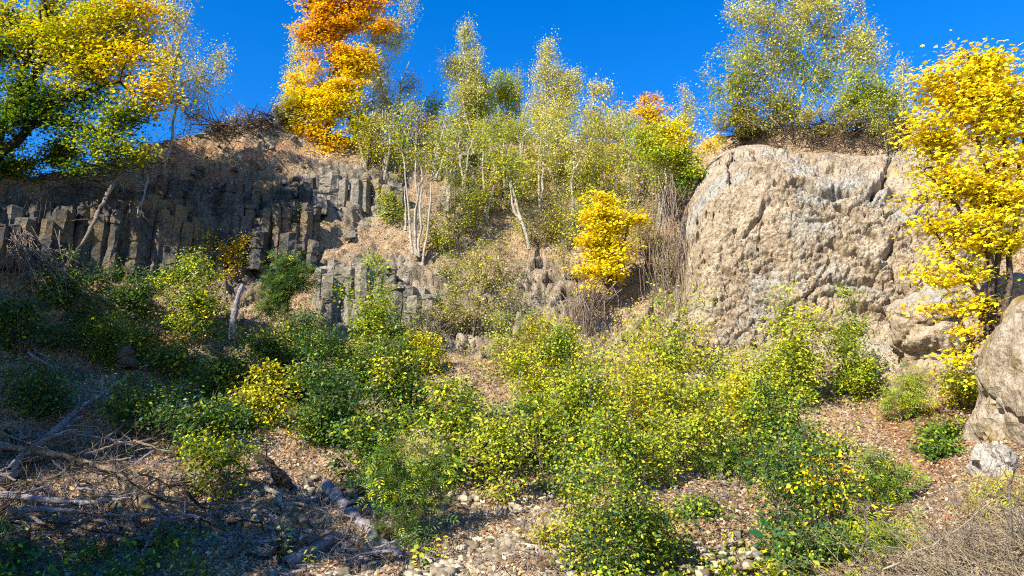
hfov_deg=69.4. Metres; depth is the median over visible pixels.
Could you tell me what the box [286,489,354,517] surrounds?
dead branch
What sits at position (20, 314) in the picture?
shrub
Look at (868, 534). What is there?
dry stalk
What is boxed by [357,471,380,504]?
dead branch
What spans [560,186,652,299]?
maple tree
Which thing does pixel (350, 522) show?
dead branch
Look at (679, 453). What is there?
sapling
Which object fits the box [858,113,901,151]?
sapling
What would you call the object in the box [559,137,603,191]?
sapling
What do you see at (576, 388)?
shrub
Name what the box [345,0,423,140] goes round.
birch tree
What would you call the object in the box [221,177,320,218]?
basalt outcrop
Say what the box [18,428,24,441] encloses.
fallen branch
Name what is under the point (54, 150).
shrub
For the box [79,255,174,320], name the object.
shrub
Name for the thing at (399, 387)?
shrub
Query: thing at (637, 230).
shrub
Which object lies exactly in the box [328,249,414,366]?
shrub
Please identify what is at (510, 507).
stone
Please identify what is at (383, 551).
dead branch
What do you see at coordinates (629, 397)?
sapling
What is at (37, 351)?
fallen branch
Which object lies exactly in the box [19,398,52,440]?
dead branch
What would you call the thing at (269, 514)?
fallen branch
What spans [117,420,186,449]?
dead branch
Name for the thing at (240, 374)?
shrub
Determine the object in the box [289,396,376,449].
shrub
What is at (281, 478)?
fallen log
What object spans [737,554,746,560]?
stone
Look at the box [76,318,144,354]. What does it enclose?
shrub
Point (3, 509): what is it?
dead branch
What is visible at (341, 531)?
fallen branch
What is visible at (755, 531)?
leafy plant
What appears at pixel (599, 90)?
tree
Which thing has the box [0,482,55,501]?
dead branch
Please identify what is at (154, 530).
dead branch
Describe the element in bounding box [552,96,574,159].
sapling
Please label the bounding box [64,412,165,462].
fallen branch
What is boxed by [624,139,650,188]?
sapling
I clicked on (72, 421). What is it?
fallen branch
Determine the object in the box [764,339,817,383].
sapling
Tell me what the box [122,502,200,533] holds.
dead branch
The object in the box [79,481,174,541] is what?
dead branch
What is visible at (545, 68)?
birch tree
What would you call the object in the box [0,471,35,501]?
dead branch
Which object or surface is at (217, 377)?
shrub
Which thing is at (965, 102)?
maple tree
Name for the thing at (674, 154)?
shrub
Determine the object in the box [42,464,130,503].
dead branch
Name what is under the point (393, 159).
sapling
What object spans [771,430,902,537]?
shrub
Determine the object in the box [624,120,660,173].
sapling
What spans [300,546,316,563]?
leafy plant
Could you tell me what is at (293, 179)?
crest rock
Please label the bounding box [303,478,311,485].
stone
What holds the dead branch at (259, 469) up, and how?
on the terrain at (226, 156)
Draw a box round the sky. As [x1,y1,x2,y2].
[0,0,1023,176]
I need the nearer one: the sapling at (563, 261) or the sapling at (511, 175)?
the sapling at (563, 261)
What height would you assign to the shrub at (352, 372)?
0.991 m
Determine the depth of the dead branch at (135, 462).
12.60 m
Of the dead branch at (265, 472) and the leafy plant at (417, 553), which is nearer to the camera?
the leafy plant at (417, 553)
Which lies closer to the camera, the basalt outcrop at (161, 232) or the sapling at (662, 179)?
the basalt outcrop at (161, 232)
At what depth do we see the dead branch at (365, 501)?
11.43 m
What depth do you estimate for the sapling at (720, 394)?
15.38 m
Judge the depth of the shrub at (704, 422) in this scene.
13.46 m
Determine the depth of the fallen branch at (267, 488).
12.01 m
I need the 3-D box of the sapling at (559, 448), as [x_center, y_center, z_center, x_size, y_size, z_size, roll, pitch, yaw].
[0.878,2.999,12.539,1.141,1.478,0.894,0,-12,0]
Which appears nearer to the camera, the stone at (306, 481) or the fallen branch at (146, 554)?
the fallen branch at (146, 554)
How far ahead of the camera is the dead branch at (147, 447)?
13.72 m
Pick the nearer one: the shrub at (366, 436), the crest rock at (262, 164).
the shrub at (366, 436)
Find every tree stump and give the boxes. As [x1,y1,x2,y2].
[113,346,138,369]
[271,104,279,124]
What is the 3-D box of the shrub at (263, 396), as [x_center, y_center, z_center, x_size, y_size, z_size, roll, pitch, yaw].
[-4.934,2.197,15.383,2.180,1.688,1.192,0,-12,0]
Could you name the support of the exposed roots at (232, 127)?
hanging from the terrain at (226, 156)
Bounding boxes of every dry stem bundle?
[0,224,113,310]
[402,292,467,349]
[557,280,621,344]
[636,174,695,330]
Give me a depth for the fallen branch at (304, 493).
12.07 m
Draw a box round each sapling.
[290,201,300,227]
[348,104,384,167]
[351,105,391,166]
[363,115,398,178]
[369,138,423,181]
[391,303,436,335]
[403,277,461,338]
[418,127,472,170]
[431,241,473,292]
[436,167,472,231]
[439,189,480,247]
[443,150,490,215]
[448,247,502,336]
[453,122,488,158]
[453,181,493,236]
[458,245,499,330]
[460,159,510,217]
[463,182,495,239]
[465,222,506,293]
[473,110,506,182]
[475,174,511,213]
[478,150,512,197]
[484,239,520,289]
[485,125,524,175]
[490,151,524,191]
[490,258,529,318]
[497,383,555,457]
[504,152,534,213]
[506,184,545,245]
[507,116,548,180]
[509,169,544,207]
[513,201,561,248]
[515,309,556,362]
[520,286,560,350]
[521,181,575,246]
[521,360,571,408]
[522,148,562,187]
[523,150,553,207]
[524,312,558,371]
[529,311,584,374]
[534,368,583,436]
[537,138,575,193]
[537,424,594,498]
[538,128,579,172]
[540,179,573,235]
[542,149,581,178]
[544,212,581,279]
[545,204,584,251]
[547,180,580,246]
[547,354,590,420]
[548,146,584,192]
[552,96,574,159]
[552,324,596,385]
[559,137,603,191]
[561,144,597,190]
[564,374,616,444]
[565,153,605,211]
[567,183,620,236]
[574,381,627,443]
[577,155,612,209]
[584,372,617,401]
[584,407,622,456]
[591,113,625,174]
[591,151,640,204]
[594,120,632,158]
[594,383,624,417]
[597,355,650,442]
[599,415,664,488]
[600,151,639,211]
[606,128,637,171]
[615,159,658,218]
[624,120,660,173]
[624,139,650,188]
[630,365,679,458]
[631,208,660,285]
[636,363,675,416]
[638,234,677,282]
[642,228,681,294]
[645,163,679,212]
[646,157,685,187]
[646,381,694,424]
[648,159,677,199]
[650,412,706,472]
[664,237,683,284]
[682,388,718,425]
[690,341,738,399]
[709,350,760,427]
[719,340,767,413]
[728,340,764,385]
[745,384,810,441]
[746,428,810,500]
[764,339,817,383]
[772,440,819,492]
[777,333,818,392]
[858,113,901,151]
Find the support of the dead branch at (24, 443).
on the fallen log at (65, 421)
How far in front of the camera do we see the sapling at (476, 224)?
25.49 m
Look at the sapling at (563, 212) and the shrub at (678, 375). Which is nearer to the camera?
the shrub at (678, 375)
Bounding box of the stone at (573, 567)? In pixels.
[568,562,577,569]
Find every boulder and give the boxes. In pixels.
[885,285,968,360]
[960,295,1023,478]
[976,272,1023,324]
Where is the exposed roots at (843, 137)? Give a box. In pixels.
[722,97,921,154]
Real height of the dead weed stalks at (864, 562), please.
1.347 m
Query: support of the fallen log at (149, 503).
on the terrain at (226, 156)
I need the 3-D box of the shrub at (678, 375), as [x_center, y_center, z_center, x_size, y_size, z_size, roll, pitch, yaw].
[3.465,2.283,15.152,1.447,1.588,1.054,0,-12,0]
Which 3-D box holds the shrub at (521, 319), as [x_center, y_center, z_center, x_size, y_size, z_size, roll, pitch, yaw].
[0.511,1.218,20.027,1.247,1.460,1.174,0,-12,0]
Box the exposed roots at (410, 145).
[348,112,471,168]
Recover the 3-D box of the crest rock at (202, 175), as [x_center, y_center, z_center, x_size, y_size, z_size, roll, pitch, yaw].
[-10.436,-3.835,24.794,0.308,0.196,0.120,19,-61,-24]
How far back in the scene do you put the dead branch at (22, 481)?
11.33 m
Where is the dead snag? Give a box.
[225,272,244,340]
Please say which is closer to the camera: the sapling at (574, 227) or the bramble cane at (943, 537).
the bramble cane at (943, 537)
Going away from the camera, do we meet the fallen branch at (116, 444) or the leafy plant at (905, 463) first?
the leafy plant at (905, 463)
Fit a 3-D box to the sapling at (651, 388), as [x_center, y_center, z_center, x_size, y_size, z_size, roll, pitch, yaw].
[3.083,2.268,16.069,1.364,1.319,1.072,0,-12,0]
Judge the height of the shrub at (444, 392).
2.171 m
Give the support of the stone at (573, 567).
on the terrain at (226, 156)
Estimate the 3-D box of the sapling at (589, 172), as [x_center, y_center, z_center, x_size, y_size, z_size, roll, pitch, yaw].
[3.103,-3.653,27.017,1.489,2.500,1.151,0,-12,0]
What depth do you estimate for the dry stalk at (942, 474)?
7.20 m
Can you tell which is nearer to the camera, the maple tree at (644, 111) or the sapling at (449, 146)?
the sapling at (449, 146)
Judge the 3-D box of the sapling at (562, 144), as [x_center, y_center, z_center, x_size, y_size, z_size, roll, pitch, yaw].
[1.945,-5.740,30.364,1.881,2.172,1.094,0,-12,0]
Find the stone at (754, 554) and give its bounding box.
[750,551,763,557]
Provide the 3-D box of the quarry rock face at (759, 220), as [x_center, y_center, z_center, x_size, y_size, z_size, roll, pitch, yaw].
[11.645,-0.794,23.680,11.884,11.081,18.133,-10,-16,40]
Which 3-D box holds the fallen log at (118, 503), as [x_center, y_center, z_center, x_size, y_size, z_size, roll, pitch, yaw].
[-6.146,3.236,11.296,0.707,1.082,3.265,7,-14,-31]
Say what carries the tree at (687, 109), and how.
on the terrain at (226, 156)
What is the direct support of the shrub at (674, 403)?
on the terrain at (226, 156)
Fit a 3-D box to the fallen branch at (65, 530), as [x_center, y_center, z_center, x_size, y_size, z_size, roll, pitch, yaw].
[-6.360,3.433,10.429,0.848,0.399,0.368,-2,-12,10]
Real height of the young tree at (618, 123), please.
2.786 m
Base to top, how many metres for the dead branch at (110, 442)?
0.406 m
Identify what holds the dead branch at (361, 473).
on the terrain at (226, 156)
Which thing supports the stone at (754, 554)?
on the stones at (442, 568)
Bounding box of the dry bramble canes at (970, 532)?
[770,442,1023,575]
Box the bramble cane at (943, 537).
[882,494,1013,569]
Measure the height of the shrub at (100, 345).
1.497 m
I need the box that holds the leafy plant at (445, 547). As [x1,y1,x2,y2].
[434,536,449,557]
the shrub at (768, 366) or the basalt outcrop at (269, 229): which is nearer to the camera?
the shrub at (768, 366)
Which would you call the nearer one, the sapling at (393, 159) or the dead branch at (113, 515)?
the dead branch at (113, 515)
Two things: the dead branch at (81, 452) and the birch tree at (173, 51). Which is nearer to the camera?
the dead branch at (81, 452)
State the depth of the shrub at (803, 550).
8.35 m
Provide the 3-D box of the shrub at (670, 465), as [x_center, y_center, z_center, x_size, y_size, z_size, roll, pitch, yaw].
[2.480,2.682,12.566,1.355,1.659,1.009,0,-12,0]
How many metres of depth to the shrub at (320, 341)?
18.93 m
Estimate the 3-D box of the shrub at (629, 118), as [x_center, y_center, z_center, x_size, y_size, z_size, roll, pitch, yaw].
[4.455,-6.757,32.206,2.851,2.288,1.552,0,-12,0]
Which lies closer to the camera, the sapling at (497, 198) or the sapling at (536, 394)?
the sapling at (536, 394)
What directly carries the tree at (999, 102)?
on the terrain at (226, 156)
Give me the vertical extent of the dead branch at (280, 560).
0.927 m
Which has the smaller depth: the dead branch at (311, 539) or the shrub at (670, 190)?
the dead branch at (311, 539)
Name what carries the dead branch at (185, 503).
on the terrain at (226, 156)
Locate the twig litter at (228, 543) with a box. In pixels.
[0,153,1023,575]
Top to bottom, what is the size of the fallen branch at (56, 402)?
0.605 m
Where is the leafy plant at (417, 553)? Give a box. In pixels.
[410,543,429,568]
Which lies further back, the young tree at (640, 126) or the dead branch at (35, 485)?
the young tree at (640, 126)
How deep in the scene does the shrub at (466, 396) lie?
15.05 m
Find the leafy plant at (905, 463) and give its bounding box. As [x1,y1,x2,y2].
[899,460,931,491]
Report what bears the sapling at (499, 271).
on the terrain at (226, 156)
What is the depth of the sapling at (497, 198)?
26.85 m
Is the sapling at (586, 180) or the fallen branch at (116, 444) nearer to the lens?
the fallen branch at (116, 444)
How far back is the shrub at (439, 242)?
24.16 m
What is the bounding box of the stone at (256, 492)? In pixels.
[252,489,259,495]
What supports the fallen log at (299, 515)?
on the terrain at (226, 156)
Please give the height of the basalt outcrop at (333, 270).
2.266 m
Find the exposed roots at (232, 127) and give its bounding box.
[184,93,314,147]
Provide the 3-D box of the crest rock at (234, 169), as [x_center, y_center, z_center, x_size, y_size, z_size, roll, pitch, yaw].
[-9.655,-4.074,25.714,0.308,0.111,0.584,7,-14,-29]
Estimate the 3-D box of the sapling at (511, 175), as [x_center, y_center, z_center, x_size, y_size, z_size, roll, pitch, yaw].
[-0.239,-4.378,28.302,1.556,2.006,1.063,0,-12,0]
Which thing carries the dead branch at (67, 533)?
on the terrain at (226, 156)
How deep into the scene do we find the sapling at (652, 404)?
14.27 m
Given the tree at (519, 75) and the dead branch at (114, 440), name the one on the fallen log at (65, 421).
the dead branch at (114, 440)
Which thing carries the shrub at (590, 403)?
on the terrain at (226, 156)
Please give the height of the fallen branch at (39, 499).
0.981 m
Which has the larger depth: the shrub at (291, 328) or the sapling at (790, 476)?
the shrub at (291, 328)
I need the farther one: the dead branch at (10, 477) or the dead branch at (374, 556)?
the dead branch at (10, 477)
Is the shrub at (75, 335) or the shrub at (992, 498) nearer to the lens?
the shrub at (992, 498)
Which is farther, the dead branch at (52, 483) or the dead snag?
the dead snag
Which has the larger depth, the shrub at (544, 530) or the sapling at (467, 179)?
the sapling at (467, 179)
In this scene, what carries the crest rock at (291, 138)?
on the terrain at (226, 156)
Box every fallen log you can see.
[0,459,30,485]
[4,361,152,470]
[32,512,78,548]
[83,466,142,546]
[95,456,195,547]
[253,429,292,489]
[282,497,354,565]
[288,498,328,535]
[321,478,429,559]
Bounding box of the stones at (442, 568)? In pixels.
[251,468,769,575]
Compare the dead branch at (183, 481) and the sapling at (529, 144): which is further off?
the sapling at (529, 144)
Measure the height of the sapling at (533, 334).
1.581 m
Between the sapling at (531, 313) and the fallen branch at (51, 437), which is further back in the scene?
the sapling at (531, 313)
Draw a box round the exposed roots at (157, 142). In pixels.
[30,113,222,203]
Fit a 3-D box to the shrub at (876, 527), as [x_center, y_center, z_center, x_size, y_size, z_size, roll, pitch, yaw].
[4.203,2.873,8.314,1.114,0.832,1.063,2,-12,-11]
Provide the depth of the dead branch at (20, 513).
10.43 m
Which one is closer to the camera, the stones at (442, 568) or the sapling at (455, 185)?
the stones at (442, 568)
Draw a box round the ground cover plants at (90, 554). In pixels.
[0,158,902,575]
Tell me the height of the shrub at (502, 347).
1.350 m
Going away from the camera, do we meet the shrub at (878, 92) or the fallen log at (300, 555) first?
the fallen log at (300, 555)
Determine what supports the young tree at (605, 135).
on the terrain at (226, 156)
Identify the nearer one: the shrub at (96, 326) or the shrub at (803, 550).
the shrub at (803, 550)
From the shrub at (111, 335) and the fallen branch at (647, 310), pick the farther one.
the fallen branch at (647, 310)
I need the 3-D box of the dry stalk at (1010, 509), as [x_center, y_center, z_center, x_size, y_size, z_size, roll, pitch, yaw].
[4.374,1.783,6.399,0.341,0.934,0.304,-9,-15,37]
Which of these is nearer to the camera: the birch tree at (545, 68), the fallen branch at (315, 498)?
the fallen branch at (315, 498)
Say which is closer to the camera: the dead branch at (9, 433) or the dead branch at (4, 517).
the dead branch at (4, 517)
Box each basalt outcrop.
[0,202,76,270]
[72,194,223,279]
[155,172,221,211]
[217,200,321,271]
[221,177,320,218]
[312,259,396,326]
[313,172,402,217]
[386,284,453,333]
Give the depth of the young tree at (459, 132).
28.34 m
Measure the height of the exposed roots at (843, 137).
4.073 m
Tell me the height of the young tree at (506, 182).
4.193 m
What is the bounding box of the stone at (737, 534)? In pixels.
[732,530,740,537]
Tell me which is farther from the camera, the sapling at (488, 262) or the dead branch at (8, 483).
the sapling at (488, 262)
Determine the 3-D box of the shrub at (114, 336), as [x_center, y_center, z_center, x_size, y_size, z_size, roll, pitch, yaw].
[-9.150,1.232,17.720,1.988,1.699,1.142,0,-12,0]
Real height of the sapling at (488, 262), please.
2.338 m
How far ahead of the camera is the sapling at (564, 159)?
28.32 m
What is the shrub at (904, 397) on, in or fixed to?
on the terrain at (226, 156)
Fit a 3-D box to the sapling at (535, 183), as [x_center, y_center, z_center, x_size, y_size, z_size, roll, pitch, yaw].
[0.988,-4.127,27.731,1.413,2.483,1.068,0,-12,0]
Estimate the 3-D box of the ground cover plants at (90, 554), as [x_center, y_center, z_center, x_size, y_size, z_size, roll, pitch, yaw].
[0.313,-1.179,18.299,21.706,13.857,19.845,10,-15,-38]
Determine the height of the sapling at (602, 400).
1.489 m
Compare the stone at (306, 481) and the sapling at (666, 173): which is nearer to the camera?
the stone at (306, 481)
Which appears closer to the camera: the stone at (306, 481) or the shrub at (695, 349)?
the stone at (306, 481)
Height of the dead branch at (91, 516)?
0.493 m
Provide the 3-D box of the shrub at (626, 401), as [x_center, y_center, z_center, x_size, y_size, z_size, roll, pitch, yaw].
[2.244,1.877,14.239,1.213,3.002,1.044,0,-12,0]
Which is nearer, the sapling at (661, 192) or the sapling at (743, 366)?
the sapling at (743, 366)
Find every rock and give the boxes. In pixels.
[193,133,205,136]
[193,173,201,179]
[194,166,205,171]
[196,172,205,176]
[230,167,238,172]
[258,160,265,170]
[287,135,298,143]
[287,177,301,184]
[298,172,310,181]
[342,230,355,241]
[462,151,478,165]
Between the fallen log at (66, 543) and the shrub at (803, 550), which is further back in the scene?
the fallen log at (66, 543)
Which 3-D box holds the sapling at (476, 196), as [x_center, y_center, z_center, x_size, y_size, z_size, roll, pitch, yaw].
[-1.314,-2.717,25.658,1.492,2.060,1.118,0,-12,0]
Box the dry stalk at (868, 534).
[843,495,873,558]
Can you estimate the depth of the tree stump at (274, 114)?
28.16 m
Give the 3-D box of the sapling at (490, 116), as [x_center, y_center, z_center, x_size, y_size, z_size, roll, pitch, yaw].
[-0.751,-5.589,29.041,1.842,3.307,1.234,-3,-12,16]
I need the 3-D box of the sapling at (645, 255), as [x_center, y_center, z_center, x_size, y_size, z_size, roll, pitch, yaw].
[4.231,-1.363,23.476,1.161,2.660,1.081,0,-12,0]
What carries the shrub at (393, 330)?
on the terrain at (226, 156)
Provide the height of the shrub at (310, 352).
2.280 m
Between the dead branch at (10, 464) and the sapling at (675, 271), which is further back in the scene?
the sapling at (675, 271)
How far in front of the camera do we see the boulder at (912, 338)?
17.28 m
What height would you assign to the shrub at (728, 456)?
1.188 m
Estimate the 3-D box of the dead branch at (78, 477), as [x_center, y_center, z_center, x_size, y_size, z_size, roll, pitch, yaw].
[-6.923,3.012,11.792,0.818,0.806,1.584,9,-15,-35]
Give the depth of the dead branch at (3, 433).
12.88 m
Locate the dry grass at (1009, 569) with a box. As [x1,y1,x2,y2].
[773,444,1023,575]
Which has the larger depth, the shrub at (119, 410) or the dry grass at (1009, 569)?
the shrub at (119, 410)
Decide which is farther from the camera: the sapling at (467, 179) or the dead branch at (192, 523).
the sapling at (467, 179)
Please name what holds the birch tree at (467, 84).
on the terrain at (226, 156)
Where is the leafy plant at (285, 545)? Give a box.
[276,522,293,557]
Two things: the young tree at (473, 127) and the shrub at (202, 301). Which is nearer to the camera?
the shrub at (202, 301)
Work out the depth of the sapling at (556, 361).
18.27 m
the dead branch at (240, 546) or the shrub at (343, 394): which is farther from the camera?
the shrub at (343, 394)
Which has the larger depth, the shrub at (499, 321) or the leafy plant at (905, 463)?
the shrub at (499, 321)
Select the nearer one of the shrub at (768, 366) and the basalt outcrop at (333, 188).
the shrub at (768, 366)
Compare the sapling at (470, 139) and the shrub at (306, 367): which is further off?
the sapling at (470, 139)
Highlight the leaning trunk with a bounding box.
[60,173,118,271]
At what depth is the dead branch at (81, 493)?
11.29 m
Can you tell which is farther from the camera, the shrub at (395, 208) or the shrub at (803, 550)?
the shrub at (395, 208)
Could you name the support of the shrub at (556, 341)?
on the terrain at (226, 156)
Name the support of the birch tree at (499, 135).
on the terrain at (226, 156)
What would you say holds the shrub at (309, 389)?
on the terrain at (226, 156)
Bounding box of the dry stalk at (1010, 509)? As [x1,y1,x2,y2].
[993,444,1023,550]
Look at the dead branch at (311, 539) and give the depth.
9.76 m
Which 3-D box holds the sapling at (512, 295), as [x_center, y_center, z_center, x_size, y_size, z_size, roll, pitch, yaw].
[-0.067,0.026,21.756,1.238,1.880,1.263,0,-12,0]
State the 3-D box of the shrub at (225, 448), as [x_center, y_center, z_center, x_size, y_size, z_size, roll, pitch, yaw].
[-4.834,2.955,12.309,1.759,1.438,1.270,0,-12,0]
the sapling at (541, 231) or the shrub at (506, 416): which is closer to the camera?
the shrub at (506, 416)
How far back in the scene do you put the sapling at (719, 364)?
17.06 m
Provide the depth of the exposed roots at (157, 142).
23.12 m
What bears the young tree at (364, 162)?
on the terrain at (226, 156)
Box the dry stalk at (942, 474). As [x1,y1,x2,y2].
[924,459,966,506]
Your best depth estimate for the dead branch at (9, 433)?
13.07 m
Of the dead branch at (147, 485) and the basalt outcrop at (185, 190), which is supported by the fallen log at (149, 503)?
the dead branch at (147, 485)
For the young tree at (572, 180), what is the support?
on the terrain at (226, 156)
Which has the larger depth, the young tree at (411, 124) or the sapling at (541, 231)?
the young tree at (411, 124)
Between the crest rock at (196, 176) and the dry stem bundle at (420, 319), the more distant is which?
the crest rock at (196, 176)
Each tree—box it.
[0,0,201,184]
[147,0,239,170]
[270,0,407,158]
[271,32,312,115]
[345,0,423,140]
[354,100,391,167]
[365,105,402,180]
[370,63,432,142]
[375,82,464,265]
[395,99,436,160]
[413,85,455,140]
[413,108,457,180]
[425,105,467,212]
[429,12,491,140]
[438,96,478,193]
[447,68,503,142]
[451,110,490,151]
[457,103,508,221]
[469,108,539,249]
[475,99,518,206]
[480,67,528,138]
[509,102,545,156]
[512,61,526,139]
[518,28,586,138]
[520,102,565,209]
[524,103,562,149]
[542,97,583,192]
[552,109,601,224]
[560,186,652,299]
[564,102,611,184]
[578,69,619,142]
[586,103,631,168]
[601,104,646,208]
[605,101,636,157]
[611,92,634,137]
[616,111,657,192]
[628,90,671,140]
[638,119,671,223]
[671,77,704,141]
[695,0,902,139]
[876,30,1023,390]
[885,50,926,124]
[975,42,1020,152]
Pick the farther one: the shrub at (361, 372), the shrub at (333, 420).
the shrub at (361, 372)
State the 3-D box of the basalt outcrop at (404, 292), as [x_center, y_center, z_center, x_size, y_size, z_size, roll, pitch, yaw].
[-2.638,0.686,21.356,1.965,1.531,1.198,0,-12,0]
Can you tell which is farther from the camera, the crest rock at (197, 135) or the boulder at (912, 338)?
the crest rock at (197, 135)
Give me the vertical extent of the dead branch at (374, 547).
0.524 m
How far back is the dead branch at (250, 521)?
10.57 m
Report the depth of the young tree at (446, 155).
26.80 m
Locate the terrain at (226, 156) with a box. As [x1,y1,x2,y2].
[0,120,1023,575]
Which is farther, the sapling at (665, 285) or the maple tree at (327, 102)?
the maple tree at (327, 102)
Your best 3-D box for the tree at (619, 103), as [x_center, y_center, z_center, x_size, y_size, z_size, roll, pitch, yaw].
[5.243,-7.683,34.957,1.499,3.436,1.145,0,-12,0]
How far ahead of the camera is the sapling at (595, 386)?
15.87 m
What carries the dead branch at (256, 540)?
on the terrain at (226, 156)
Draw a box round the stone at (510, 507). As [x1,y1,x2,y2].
[507,503,516,510]
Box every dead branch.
[0,403,56,436]
[0,429,35,457]
[0,434,51,450]
[0,437,39,478]
[0,440,97,475]
[0,459,17,480]
[0,465,38,501]
[0,465,53,490]
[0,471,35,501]
[0,473,16,480]
[0,479,30,536]
[0,481,28,520]
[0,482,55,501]
[0,491,25,534]
[0,493,45,524]
[0,520,80,549]
[1,428,61,466]
[2,428,51,452]
[5,517,67,554]
[12,500,76,546]
[13,453,63,494]
[16,419,76,454]
[17,433,97,471]
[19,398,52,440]
[30,426,92,442]
[36,508,86,544]
[39,421,103,455]
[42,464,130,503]
[43,458,106,482]
[46,458,96,495]
[47,453,110,496]
[47,506,149,547]
[49,415,131,448]
[55,468,110,515]
[56,439,144,480]
[59,487,126,514]
[61,499,111,528]
[63,433,131,474]
[63,493,149,529]
[73,501,116,542]
[75,432,145,465]
[75,467,126,488]
[77,507,148,550]
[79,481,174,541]
[81,433,126,450]
[83,439,132,461]
[89,447,153,474]
[92,476,137,502]
[107,459,151,494]
[108,496,162,550]
[111,488,162,545]
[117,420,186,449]
[118,509,166,554]
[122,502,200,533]
[123,439,172,461]
[123,476,159,505]
[127,504,222,539]
[128,480,179,518]
[133,435,177,453]
[137,446,220,504]
[137,482,203,509]
[148,518,186,550]
[149,492,226,530]
[153,457,210,508]
[155,497,196,530]
[157,472,220,494]
[160,503,238,534]
[161,449,235,480]
[168,450,208,487]
[179,502,245,534]
[183,489,217,521]
[209,495,307,547]
[211,452,271,478]
[214,506,265,559]
[227,511,290,535]
[242,453,279,483]
[245,508,304,559]
[257,484,288,517]
[269,514,335,550]
[275,517,315,569]
[279,485,336,517]
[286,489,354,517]
[327,504,364,560]
[327,523,417,574]
[327,526,382,559]
[328,482,378,511]
[332,528,395,563]
[335,465,398,487]
[343,455,376,500]
[343,526,385,561]
[347,479,380,507]
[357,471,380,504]
[377,531,436,566]
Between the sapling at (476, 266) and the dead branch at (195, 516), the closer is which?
the dead branch at (195, 516)
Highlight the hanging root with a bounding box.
[131,177,148,217]
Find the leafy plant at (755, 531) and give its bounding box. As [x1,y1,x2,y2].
[747,516,790,562]
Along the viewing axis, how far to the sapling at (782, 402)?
14.38 m
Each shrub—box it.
[0,125,88,190]
[0,281,73,355]
[0,350,94,425]
[5,243,118,318]
[27,313,97,354]
[53,295,119,338]
[69,299,135,352]
[72,307,140,366]
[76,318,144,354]
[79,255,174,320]
[83,303,156,367]
[85,366,194,440]
[100,326,166,372]
[117,314,220,380]
[122,385,257,455]
[144,242,233,343]
[149,305,266,407]
[162,423,277,509]
[197,228,254,285]
[200,395,268,432]
[216,384,278,425]
[223,355,326,428]
[226,103,267,122]
[228,348,292,390]
[235,315,306,374]
[239,361,298,402]
[240,324,294,357]
[247,242,331,328]
[265,353,385,447]
[271,300,326,358]
[278,301,359,396]
[282,400,342,448]
[288,324,346,361]
[289,368,357,406]
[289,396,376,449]
[301,376,373,424]
[317,401,379,443]
[318,405,418,488]
[323,337,398,397]
[327,358,384,390]
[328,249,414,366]
[340,330,420,376]
[344,411,470,557]
[355,112,401,144]
[355,332,441,432]
[358,302,418,343]
[368,187,413,225]
[374,370,501,490]
[377,319,453,377]
[381,323,437,379]
[382,322,414,355]
[386,392,447,430]
[390,109,445,147]
[417,208,454,254]
[419,283,486,334]
[438,379,504,439]
[443,400,551,507]
[462,394,534,477]
[471,103,519,144]
[478,304,538,362]
[483,329,539,378]
[497,343,566,412]
[501,106,558,146]
[501,384,593,470]
[510,306,548,350]
[515,511,581,561]
[526,315,603,402]
[534,435,609,548]
[539,107,609,146]
[547,367,613,465]
[547,443,676,575]
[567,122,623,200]
[568,331,637,481]
[569,330,649,425]
[575,392,661,501]
[587,107,641,145]
[597,311,661,451]
[605,492,700,574]
[610,297,674,407]
[621,192,662,259]
[621,399,695,486]
[624,109,724,196]
[629,274,695,381]
[645,337,707,440]
[645,362,706,427]
[648,170,689,209]
[656,367,745,468]
[661,487,735,525]
[668,282,726,382]
[692,425,759,486]
[706,101,759,142]
[713,355,769,443]
[724,94,799,137]
[724,371,818,471]
[729,335,805,415]
[737,419,823,555]
[749,510,886,575]
[753,279,839,407]
[759,389,859,512]
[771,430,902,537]
[790,90,863,140]
[810,282,897,408]
[826,58,917,131]
[827,505,933,557]
[833,96,892,135]
[842,442,932,509]
[863,359,951,427]
[901,411,966,443]
[903,433,970,464]
[929,361,978,411]
[944,467,1023,523]
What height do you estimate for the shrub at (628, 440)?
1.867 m
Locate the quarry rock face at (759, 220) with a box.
[663,143,1023,404]
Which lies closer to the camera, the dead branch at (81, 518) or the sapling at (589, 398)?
the dead branch at (81, 518)
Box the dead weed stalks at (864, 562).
[772,496,955,575]
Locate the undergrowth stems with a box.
[15,141,815,495]
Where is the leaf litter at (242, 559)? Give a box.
[0,155,1023,575]
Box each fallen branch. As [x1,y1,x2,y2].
[0,435,250,521]
[0,464,141,515]
[0,473,100,517]
[5,380,71,409]
[16,329,68,363]
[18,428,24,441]
[28,352,78,384]
[37,439,86,485]
[38,433,62,440]
[45,516,85,538]
[57,395,114,433]
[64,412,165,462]
[81,408,186,456]
[130,515,200,558]
[259,504,286,527]
[264,485,282,507]
[291,481,325,505]
[295,478,329,505]
[340,510,387,546]
[421,528,509,568]
[625,285,663,341]
[709,522,769,550]
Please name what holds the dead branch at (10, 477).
on the terrain at (226, 156)
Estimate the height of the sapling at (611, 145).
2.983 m
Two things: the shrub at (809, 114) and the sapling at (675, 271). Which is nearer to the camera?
the sapling at (675, 271)
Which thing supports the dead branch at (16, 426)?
on the fallen log at (65, 421)
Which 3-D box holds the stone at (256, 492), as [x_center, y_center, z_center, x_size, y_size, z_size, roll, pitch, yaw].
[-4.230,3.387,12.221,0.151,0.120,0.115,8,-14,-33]

